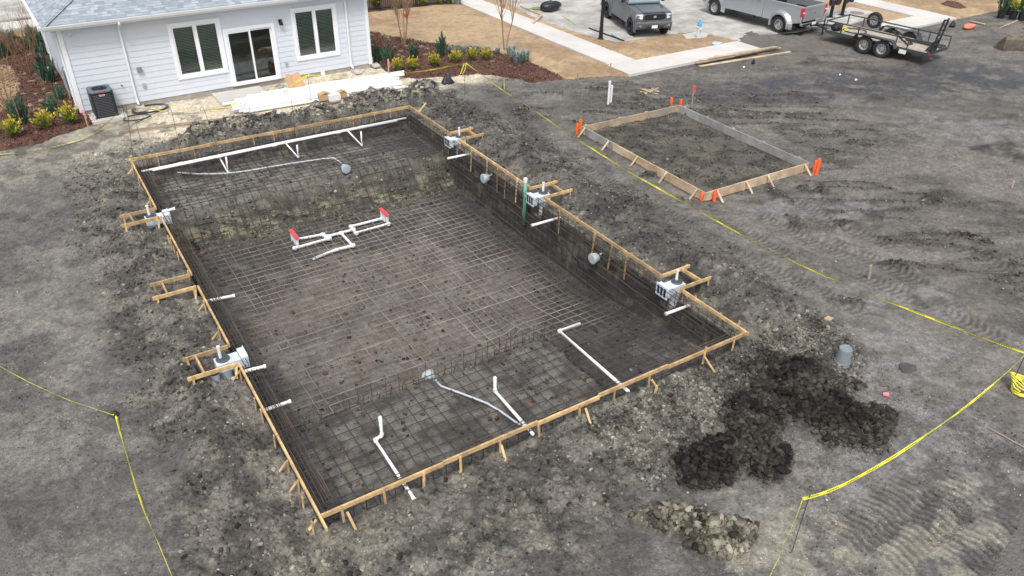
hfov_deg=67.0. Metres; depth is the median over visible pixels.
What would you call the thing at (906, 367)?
mud pat
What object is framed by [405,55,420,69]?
golden shrub
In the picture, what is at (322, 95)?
carton
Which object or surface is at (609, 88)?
stub pipe
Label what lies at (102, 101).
air conditioner
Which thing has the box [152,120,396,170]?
pipe
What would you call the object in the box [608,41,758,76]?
pavement
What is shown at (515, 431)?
pool form
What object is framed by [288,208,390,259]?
drain manifold
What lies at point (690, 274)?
skimmer boxout
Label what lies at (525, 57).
blue grass
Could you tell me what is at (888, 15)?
lawn
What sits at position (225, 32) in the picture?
sliding door
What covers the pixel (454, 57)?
golden shrub
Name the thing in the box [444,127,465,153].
skimmer
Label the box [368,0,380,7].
golden shrub
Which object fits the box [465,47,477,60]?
golden shrub
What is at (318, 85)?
pvc pipe
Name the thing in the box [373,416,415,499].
feature pipe
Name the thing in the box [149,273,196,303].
skimmer boxout
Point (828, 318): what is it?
wood offcut
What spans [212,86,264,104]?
stoop
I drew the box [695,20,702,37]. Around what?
fire hydrant
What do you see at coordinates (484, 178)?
light niche
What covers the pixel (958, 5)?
mulch ring
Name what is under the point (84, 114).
survey stake
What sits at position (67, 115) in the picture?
golden shrub
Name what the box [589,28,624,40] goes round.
drain pipe
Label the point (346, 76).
caution tape
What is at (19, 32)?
lawn
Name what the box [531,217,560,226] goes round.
return pipe
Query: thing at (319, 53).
window
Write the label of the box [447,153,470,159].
return pipe
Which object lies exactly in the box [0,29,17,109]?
bare shrub
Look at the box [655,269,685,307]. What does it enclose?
skimmer
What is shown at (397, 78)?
pvc pipe
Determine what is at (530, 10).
board
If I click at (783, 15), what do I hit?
pickup truck
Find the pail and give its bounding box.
[834,344,852,368]
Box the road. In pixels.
[0,0,866,41]
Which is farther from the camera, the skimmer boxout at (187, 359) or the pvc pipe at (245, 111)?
the pvc pipe at (245, 111)
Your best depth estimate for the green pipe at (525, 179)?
22.57 m
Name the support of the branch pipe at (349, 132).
attached to the pipe at (233, 153)
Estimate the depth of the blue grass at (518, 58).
33.40 m
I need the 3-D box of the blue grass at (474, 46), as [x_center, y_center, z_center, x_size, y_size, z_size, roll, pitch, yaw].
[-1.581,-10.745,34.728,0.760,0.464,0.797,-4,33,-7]
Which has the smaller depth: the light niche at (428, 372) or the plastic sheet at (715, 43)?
the light niche at (428, 372)
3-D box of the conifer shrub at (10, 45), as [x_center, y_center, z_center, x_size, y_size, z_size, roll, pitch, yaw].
[-21.703,-10.532,33.435,0.523,1.051,0.542,6,33,7]
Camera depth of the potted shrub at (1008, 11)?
42.28 m
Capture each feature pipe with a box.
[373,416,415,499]
[493,376,534,435]
[557,322,629,391]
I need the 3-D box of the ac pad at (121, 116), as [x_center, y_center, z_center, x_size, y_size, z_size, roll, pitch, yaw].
[-14.480,-6.141,27.704,1.174,0.140,1.028,-18,37,-27]
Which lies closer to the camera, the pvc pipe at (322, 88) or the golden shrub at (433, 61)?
the pvc pipe at (322, 88)
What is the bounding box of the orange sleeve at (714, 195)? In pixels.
[712,189,716,201]
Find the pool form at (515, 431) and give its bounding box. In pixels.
[125,103,748,535]
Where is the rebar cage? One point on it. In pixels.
(259, 379)
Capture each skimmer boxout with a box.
[120,207,160,231]
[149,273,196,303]
[182,345,237,384]
[450,127,483,147]
[531,180,572,205]
[662,264,711,298]
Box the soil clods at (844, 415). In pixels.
[60,77,1022,575]
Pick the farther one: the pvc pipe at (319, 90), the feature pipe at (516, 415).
the pvc pipe at (319, 90)
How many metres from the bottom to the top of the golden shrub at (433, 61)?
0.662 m
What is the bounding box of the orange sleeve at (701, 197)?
[699,192,703,200]
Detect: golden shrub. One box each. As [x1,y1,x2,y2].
[0,114,21,136]
[29,107,54,128]
[54,100,77,123]
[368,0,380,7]
[391,57,403,70]
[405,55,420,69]
[417,0,427,5]
[427,51,440,65]
[448,50,461,62]
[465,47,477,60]
[478,46,492,60]
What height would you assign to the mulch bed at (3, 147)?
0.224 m
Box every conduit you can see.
[177,157,340,174]
[435,380,531,429]
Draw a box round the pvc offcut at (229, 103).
[222,100,239,105]
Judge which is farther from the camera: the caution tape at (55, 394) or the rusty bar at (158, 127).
the rusty bar at (158, 127)
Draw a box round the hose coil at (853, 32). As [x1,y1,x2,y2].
[843,28,866,33]
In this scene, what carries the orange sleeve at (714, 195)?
on the ground at (962, 96)
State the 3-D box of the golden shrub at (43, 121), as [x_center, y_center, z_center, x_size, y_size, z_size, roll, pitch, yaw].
[-16.017,-5.770,26.339,0.764,0.803,0.772,26,40,33]
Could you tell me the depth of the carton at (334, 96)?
28.79 m
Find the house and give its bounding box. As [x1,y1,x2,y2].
[21,0,371,114]
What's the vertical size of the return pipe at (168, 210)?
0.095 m
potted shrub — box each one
[996,0,1012,18]
[1005,0,1015,14]
[1008,0,1021,19]
[1017,0,1023,20]
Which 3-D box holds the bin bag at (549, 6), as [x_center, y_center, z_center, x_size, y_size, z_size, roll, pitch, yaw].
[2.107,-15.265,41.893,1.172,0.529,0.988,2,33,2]
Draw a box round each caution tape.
[0,366,113,414]
[6,107,124,153]
[115,416,171,575]
[127,107,231,111]
[283,74,309,91]
[314,75,383,76]
[389,63,463,74]
[466,63,1023,352]
[770,498,802,575]
[802,356,1023,499]
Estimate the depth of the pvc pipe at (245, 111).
28.63 m
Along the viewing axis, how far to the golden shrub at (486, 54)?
33.75 m
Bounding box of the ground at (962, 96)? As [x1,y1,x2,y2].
[0,0,1023,575]
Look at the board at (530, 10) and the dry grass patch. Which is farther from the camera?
the board at (530, 10)
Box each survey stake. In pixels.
[82,110,89,131]
[691,85,695,103]
[867,264,872,279]
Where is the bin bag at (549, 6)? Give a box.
[540,0,561,11]
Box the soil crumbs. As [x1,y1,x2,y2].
[0,67,1023,575]
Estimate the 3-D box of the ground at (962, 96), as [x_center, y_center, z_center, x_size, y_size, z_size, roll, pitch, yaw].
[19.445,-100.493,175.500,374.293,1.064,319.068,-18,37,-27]
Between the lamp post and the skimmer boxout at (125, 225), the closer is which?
the skimmer boxout at (125, 225)
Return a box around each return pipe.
[162,207,174,212]
[206,294,234,301]
[244,364,265,372]
[262,399,291,412]
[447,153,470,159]
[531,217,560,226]
[664,304,690,315]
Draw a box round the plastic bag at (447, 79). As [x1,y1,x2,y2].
[441,72,454,84]
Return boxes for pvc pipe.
[231,81,387,108]
[233,84,387,110]
[239,76,392,101]
[240,77,393,102]
[241,79,395,103]
[243,86,395,112]
[245,77,398,101]
[245,80,398,104]
[245,81,400,105]
[245,83,401,109]
[246,73,391,95]
[248,73,397,97]
[249,85,404,112]
[253,72,402,95]
[254,73,403,96]
[261,70,403,92]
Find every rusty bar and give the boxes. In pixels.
[118,115,258,132]
[120,113,259,131]
[988,427,1023,447]
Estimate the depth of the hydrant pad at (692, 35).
37.89 m
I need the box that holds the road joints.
[519,0,712,35]
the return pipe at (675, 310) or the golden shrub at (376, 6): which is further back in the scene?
the golden shrub at (376, 6)
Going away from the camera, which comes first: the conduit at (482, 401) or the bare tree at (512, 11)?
the conduit at (482, 401)
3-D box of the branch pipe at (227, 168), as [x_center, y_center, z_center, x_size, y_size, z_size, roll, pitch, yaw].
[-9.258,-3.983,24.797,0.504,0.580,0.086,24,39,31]
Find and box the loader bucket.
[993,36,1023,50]
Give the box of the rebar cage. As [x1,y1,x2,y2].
[135,109,738,525]
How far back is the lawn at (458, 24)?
37.60 m
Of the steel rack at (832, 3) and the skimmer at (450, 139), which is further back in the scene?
the steel rack at (832, 3)
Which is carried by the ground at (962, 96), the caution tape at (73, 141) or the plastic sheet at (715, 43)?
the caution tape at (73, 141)
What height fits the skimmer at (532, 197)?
1.075 m
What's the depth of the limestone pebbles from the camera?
16.34 m
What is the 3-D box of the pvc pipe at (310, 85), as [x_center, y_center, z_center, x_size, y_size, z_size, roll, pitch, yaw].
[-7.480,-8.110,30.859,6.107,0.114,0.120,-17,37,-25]
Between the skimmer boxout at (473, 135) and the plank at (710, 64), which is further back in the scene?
the plank at (710, 64)
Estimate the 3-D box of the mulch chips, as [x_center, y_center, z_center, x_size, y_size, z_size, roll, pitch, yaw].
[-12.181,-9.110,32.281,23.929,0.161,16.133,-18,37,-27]
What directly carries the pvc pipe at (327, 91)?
on the pvc pipe
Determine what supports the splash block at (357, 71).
on the ground at (962, 96)
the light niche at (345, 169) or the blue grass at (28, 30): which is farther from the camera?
the blue grass at (28, 30)
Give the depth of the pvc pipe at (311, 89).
29.90 m
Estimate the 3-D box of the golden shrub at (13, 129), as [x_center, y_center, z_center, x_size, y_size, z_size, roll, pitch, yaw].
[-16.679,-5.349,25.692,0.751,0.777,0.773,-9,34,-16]
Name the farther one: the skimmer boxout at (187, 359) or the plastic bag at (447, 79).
the plastic bag at (447, 79)
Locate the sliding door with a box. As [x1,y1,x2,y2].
[222,23,281,86]
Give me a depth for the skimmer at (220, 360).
15.69 m
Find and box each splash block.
[135,104,146,111]
[351,68,361,73]
[371,57,379,67]
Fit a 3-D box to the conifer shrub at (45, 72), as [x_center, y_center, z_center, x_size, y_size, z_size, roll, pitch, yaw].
[-18.398,-8.811,30.341,0.785,1.595,0.812,-8,34,-14]
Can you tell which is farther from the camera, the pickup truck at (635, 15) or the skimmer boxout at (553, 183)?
the pickup truck at (635, 15)
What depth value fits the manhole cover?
42.25 m
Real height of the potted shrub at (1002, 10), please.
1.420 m
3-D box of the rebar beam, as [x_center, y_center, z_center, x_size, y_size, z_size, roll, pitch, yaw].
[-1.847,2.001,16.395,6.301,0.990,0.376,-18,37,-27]
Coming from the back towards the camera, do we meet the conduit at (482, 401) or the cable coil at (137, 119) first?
the cable coil at (137, 119)
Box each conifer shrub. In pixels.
[0,41,8,57]
[3,33,18,54]
[4,94,27,124]
[19,35,30,49]
[24,27,45,53]
[30,42,54,81]
[42,92,64,114]
[51,83,64,99]
[371,40,382,61]
[380,43,394,62]
[407,41,418,57]
[434,31,448,56]
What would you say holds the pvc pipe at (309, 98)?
on the pvc pipe at (245, 111)
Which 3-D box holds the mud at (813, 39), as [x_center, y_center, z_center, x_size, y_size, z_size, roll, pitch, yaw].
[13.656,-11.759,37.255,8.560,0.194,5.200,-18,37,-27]
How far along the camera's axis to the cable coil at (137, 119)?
27.53 m
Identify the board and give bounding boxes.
[520,5,541,14]
[532,14,542,23]
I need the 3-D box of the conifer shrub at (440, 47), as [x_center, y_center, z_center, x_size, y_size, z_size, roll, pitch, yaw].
[-3.118,-10.762,34.072,0.602,1.210,0.623,-25,41,-34]
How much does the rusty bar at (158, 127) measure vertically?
0.058 m
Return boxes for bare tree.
[388,0,413,43]
[495,0,520,49]
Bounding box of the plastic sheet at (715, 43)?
[711,41,721,44]
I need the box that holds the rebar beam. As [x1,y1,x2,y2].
[276,326,551,433]
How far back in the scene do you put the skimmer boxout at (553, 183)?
22.40 m
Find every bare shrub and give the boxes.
[0,1,36,73]
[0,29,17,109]
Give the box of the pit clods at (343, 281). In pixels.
[147,130,713,519]
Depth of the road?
40.55 m
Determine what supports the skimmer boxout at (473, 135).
attached to the pool form at (515, 431)
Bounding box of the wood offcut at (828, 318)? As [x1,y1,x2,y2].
[824,316,833,321]
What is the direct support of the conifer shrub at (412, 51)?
on the mulch bed at (489, 72)
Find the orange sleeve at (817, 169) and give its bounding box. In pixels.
[815,158,820,174]
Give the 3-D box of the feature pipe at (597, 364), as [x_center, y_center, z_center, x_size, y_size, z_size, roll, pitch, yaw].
[1.654,1.458,16.483,0.608,0.476,2.994,-7,34,-13]
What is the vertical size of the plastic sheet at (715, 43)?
0.085 m
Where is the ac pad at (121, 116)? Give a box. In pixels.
[88,108,127,124]
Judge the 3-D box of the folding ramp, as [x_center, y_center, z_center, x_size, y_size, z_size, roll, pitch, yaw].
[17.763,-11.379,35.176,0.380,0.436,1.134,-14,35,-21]
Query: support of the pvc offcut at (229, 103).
on the ground at (962, 96)
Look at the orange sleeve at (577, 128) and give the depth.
26.80 m
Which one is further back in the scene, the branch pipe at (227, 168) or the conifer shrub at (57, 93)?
the conifer shrub at (57, 93)
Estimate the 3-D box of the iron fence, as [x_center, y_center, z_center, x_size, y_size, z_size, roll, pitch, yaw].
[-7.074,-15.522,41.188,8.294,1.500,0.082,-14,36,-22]
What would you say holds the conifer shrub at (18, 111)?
on the mulch bed at (3, 147)
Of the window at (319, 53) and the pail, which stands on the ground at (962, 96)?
the pail
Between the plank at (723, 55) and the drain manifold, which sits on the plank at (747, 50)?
the plank at (723, 55)
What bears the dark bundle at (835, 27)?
on the utility trailer
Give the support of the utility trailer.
on the ground at (962, 96)
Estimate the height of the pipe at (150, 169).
0.082 m
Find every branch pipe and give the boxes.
[219,157,228,172]
[286,143,298,157]
[347,131,362,145]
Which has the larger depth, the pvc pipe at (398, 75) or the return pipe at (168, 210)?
the pvc pipe at (398, 75)
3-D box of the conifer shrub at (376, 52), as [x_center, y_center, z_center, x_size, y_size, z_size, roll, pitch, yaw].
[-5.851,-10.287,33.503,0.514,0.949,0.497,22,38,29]
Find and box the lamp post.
[597,0,604,39]
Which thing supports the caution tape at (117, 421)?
on the ground at (962, 96)
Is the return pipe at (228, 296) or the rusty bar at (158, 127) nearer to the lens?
the return pipe at (228, 296)
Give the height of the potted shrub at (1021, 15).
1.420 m
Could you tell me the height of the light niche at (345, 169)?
0.297 m
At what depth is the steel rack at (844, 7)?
41.55 m
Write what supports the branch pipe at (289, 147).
attached to the pipe at (233, 153)
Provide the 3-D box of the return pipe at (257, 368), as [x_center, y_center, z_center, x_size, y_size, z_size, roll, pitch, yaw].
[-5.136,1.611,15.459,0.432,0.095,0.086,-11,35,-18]
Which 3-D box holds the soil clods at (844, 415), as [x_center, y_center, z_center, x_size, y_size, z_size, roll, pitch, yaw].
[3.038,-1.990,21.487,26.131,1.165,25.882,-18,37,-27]
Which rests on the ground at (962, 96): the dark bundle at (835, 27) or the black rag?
the black rag
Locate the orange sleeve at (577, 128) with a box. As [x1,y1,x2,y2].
[575,123,578,133]
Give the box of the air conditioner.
[86,84,118,118]
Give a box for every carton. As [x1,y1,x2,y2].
[317,91,329,100]
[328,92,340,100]
[336,89,346,97]
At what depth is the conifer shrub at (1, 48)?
33.29 m
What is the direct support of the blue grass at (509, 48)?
on the mulch bed at (489, 72)
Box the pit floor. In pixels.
[124,111,753,543]
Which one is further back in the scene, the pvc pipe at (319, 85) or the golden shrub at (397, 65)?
the golden shrub at (397, 65)
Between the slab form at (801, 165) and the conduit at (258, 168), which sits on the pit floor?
the conduit at (258, 168)
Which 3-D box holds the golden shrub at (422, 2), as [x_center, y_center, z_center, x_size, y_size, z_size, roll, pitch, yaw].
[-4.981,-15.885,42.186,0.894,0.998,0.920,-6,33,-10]
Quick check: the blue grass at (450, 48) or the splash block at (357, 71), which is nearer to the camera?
the splash block at (357, 71)
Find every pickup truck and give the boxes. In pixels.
[600,0,671,34]
[702,0,827,32]
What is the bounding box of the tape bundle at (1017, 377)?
[1009,372,1023,397]
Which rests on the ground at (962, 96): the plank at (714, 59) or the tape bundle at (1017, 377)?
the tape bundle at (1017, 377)
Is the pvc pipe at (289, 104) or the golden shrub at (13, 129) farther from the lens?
the pvc pipe at (289, 104)
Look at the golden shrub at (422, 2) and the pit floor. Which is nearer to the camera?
the pit floor
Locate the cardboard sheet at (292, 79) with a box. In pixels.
[284,72,304,88]
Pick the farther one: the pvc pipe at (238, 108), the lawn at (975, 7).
the lawn at (975, 7)
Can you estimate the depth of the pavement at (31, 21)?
38.00 m
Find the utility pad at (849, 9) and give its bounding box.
[828,7,872,19]
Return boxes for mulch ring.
[941,0,965,8]
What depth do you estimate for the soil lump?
14.54 m
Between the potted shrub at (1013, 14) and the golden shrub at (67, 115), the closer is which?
the golden shrub at (67, 115)
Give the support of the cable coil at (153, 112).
on the ground at (962, 96)
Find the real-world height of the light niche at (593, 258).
0.335 m
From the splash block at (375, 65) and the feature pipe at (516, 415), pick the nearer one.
the feature pipe at (516, 415)
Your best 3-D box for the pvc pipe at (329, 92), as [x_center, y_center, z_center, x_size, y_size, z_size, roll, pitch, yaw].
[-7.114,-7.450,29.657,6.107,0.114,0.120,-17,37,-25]
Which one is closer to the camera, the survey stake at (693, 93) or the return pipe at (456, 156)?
the return pipe at (456, 156)
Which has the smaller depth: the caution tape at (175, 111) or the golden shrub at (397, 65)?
the caution tape at (175, 111)
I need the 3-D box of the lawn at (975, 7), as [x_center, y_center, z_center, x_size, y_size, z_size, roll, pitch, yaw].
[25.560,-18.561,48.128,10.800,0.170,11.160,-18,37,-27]
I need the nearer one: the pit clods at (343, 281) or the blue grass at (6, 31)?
the pit clods at (343, 281)
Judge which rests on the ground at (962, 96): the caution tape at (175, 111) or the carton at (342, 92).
the carton at (342, 92)
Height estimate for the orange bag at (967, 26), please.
0.264 m
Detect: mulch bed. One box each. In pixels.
[0,33,92,150]
[370,32,561,82]
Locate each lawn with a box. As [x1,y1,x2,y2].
[14,31,37,36]
[368,3,626,78]
[819,0,907,20]
[881,0,1020,18]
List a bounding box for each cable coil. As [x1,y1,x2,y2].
[123,113,150,123]
[131,103,168,114]
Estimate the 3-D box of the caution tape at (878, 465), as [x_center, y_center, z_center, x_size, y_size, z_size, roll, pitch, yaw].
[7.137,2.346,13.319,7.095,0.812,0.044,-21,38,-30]
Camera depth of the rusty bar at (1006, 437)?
14.33 m
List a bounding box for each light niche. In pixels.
[341,164,350,173]
[421,369,436,380]
[480,174,491,182]
[588,253,601,263]
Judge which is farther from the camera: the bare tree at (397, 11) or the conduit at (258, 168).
the bare tree at (397, 11)
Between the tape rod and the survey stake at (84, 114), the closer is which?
the tape rod
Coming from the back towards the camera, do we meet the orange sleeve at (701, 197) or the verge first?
the verge
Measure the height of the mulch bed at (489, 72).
0.214 m
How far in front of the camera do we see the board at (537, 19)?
40.10 m
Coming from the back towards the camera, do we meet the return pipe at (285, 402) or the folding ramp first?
the folding ramp
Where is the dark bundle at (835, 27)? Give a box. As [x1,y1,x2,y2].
[831,23,841,30]
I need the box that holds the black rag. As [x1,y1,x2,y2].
[949,20,955,26]
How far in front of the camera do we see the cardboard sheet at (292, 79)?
30.37 m
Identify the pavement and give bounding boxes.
[0,19,35,31]
[452,0,634,65]
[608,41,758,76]
[851,0,930,16]
[881,12,956,30]
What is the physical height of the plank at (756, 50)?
0.040 m
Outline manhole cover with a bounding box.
[850,11,863,14]
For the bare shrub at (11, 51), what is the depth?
30.95 m
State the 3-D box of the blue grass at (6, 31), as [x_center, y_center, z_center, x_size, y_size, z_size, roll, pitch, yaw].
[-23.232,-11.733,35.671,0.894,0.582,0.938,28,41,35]
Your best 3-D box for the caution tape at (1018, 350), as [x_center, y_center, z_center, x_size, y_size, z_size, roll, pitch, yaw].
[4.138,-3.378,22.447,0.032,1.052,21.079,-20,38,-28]
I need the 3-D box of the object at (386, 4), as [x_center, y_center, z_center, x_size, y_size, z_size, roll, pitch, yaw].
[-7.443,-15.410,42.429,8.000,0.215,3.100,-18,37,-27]
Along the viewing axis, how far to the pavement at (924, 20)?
41.02 m
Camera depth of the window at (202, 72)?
28.89 m
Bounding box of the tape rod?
[791,494,810,551]
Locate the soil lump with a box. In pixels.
[109,410,118,417]
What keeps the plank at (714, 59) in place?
on the mud at (813, 39)
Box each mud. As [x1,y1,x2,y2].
[736,27,856,68]
[986,21,1023,35]
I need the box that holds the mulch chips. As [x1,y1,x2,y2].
[0,31,562,145]
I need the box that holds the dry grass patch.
[0,64,20,111]
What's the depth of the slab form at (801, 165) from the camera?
25.26 m
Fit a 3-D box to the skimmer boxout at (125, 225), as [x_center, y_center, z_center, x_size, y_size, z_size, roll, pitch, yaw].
[-9.935,-1.677,20.715,0.951,0.561,0.795,-18,37,-27]
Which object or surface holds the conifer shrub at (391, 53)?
on the mulch bed at (489, 72)
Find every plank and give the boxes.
[695,47,781,63]
[698,51,789,66]
[699,50,749,60]
[714,46,774,56]
[735,46,778,55]
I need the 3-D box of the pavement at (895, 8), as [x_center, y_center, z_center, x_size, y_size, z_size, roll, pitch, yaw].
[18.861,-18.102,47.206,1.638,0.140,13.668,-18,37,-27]
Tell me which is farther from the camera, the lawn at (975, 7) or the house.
the lawn at (975, 7)
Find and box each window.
[166,17,228,79]
[289,3,340,60]
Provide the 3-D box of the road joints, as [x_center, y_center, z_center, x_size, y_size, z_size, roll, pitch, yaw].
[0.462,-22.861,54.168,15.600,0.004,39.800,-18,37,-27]
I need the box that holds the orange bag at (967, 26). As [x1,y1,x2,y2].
[962,23,975,29]
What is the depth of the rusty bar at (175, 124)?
27.01 m
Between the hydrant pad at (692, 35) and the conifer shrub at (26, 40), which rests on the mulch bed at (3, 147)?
the conifer shrub at (26, 40)
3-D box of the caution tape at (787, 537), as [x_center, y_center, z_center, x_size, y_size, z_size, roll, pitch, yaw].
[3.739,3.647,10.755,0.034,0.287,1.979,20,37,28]
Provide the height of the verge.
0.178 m
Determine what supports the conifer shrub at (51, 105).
on the mulch bed at (3, 147)
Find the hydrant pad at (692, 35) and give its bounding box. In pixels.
[682,32,707,38]
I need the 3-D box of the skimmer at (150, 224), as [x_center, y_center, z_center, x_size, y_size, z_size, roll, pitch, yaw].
[-9.696,-1.745,20.961,0.875,1.075,0.400,-18,37,-27]
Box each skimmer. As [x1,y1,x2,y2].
[144,205,172,227]
[210,345,249,380]
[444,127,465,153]
[526,182,549,214]
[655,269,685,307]
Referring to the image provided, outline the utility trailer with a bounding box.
[810,12,951,57]
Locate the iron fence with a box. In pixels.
[367,0,451,9]
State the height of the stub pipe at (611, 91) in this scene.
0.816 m
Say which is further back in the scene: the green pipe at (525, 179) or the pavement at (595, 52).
the pavement at (595, 52)
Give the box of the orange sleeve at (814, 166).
[812,160,817,173]
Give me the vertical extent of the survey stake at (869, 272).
0.550 m
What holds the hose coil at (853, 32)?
on the utility trailer
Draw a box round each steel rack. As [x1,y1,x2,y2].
[826,0,841,17]
[837,0,853,15]
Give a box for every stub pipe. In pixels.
[607,81,610,104]
[610,85,612,102]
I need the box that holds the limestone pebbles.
[4,79,1020,575]
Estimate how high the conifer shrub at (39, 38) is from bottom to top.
1.384 m
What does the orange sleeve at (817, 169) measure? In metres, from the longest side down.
0.605 x 0.120 x 0.117 m
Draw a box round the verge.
[484,0,733,59]
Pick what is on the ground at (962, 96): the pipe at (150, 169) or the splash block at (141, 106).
the splash block at (141, 106)
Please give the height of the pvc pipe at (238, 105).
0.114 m
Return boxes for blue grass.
[3,27,16,38]
[17,24,34,36]
[445,45,456,53]
[456,45,468,53]
[471,44,483,53]
[503,43,519,55]
[507,49,526,63]
[518,48,533,60]
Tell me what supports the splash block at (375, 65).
on the ground at (962, 96)
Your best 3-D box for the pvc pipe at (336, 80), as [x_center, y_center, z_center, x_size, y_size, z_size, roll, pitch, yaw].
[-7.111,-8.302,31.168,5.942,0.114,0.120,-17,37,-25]
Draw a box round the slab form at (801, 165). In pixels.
[578,105,811,202]
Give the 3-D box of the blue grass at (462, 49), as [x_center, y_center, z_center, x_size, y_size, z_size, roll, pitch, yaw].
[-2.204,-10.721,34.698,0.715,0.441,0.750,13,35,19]
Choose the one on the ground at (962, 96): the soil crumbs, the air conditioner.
the soil crumbs
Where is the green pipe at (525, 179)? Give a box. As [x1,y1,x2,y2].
[522,177,527,224]
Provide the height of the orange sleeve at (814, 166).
0.525 m
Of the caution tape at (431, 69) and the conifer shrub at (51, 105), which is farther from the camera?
the caution tape at (431, 69)
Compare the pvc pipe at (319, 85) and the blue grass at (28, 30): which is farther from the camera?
the blue grass at (28, 30)
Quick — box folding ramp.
[892,30,912,45]
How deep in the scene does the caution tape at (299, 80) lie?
28.75 m
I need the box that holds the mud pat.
[899,362,916,372]
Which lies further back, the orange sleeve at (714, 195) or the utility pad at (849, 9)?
the utility pad at (849, 9)
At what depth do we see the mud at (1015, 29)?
40.03 m
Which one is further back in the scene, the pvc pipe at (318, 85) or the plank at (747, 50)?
the plank at (747, 50)

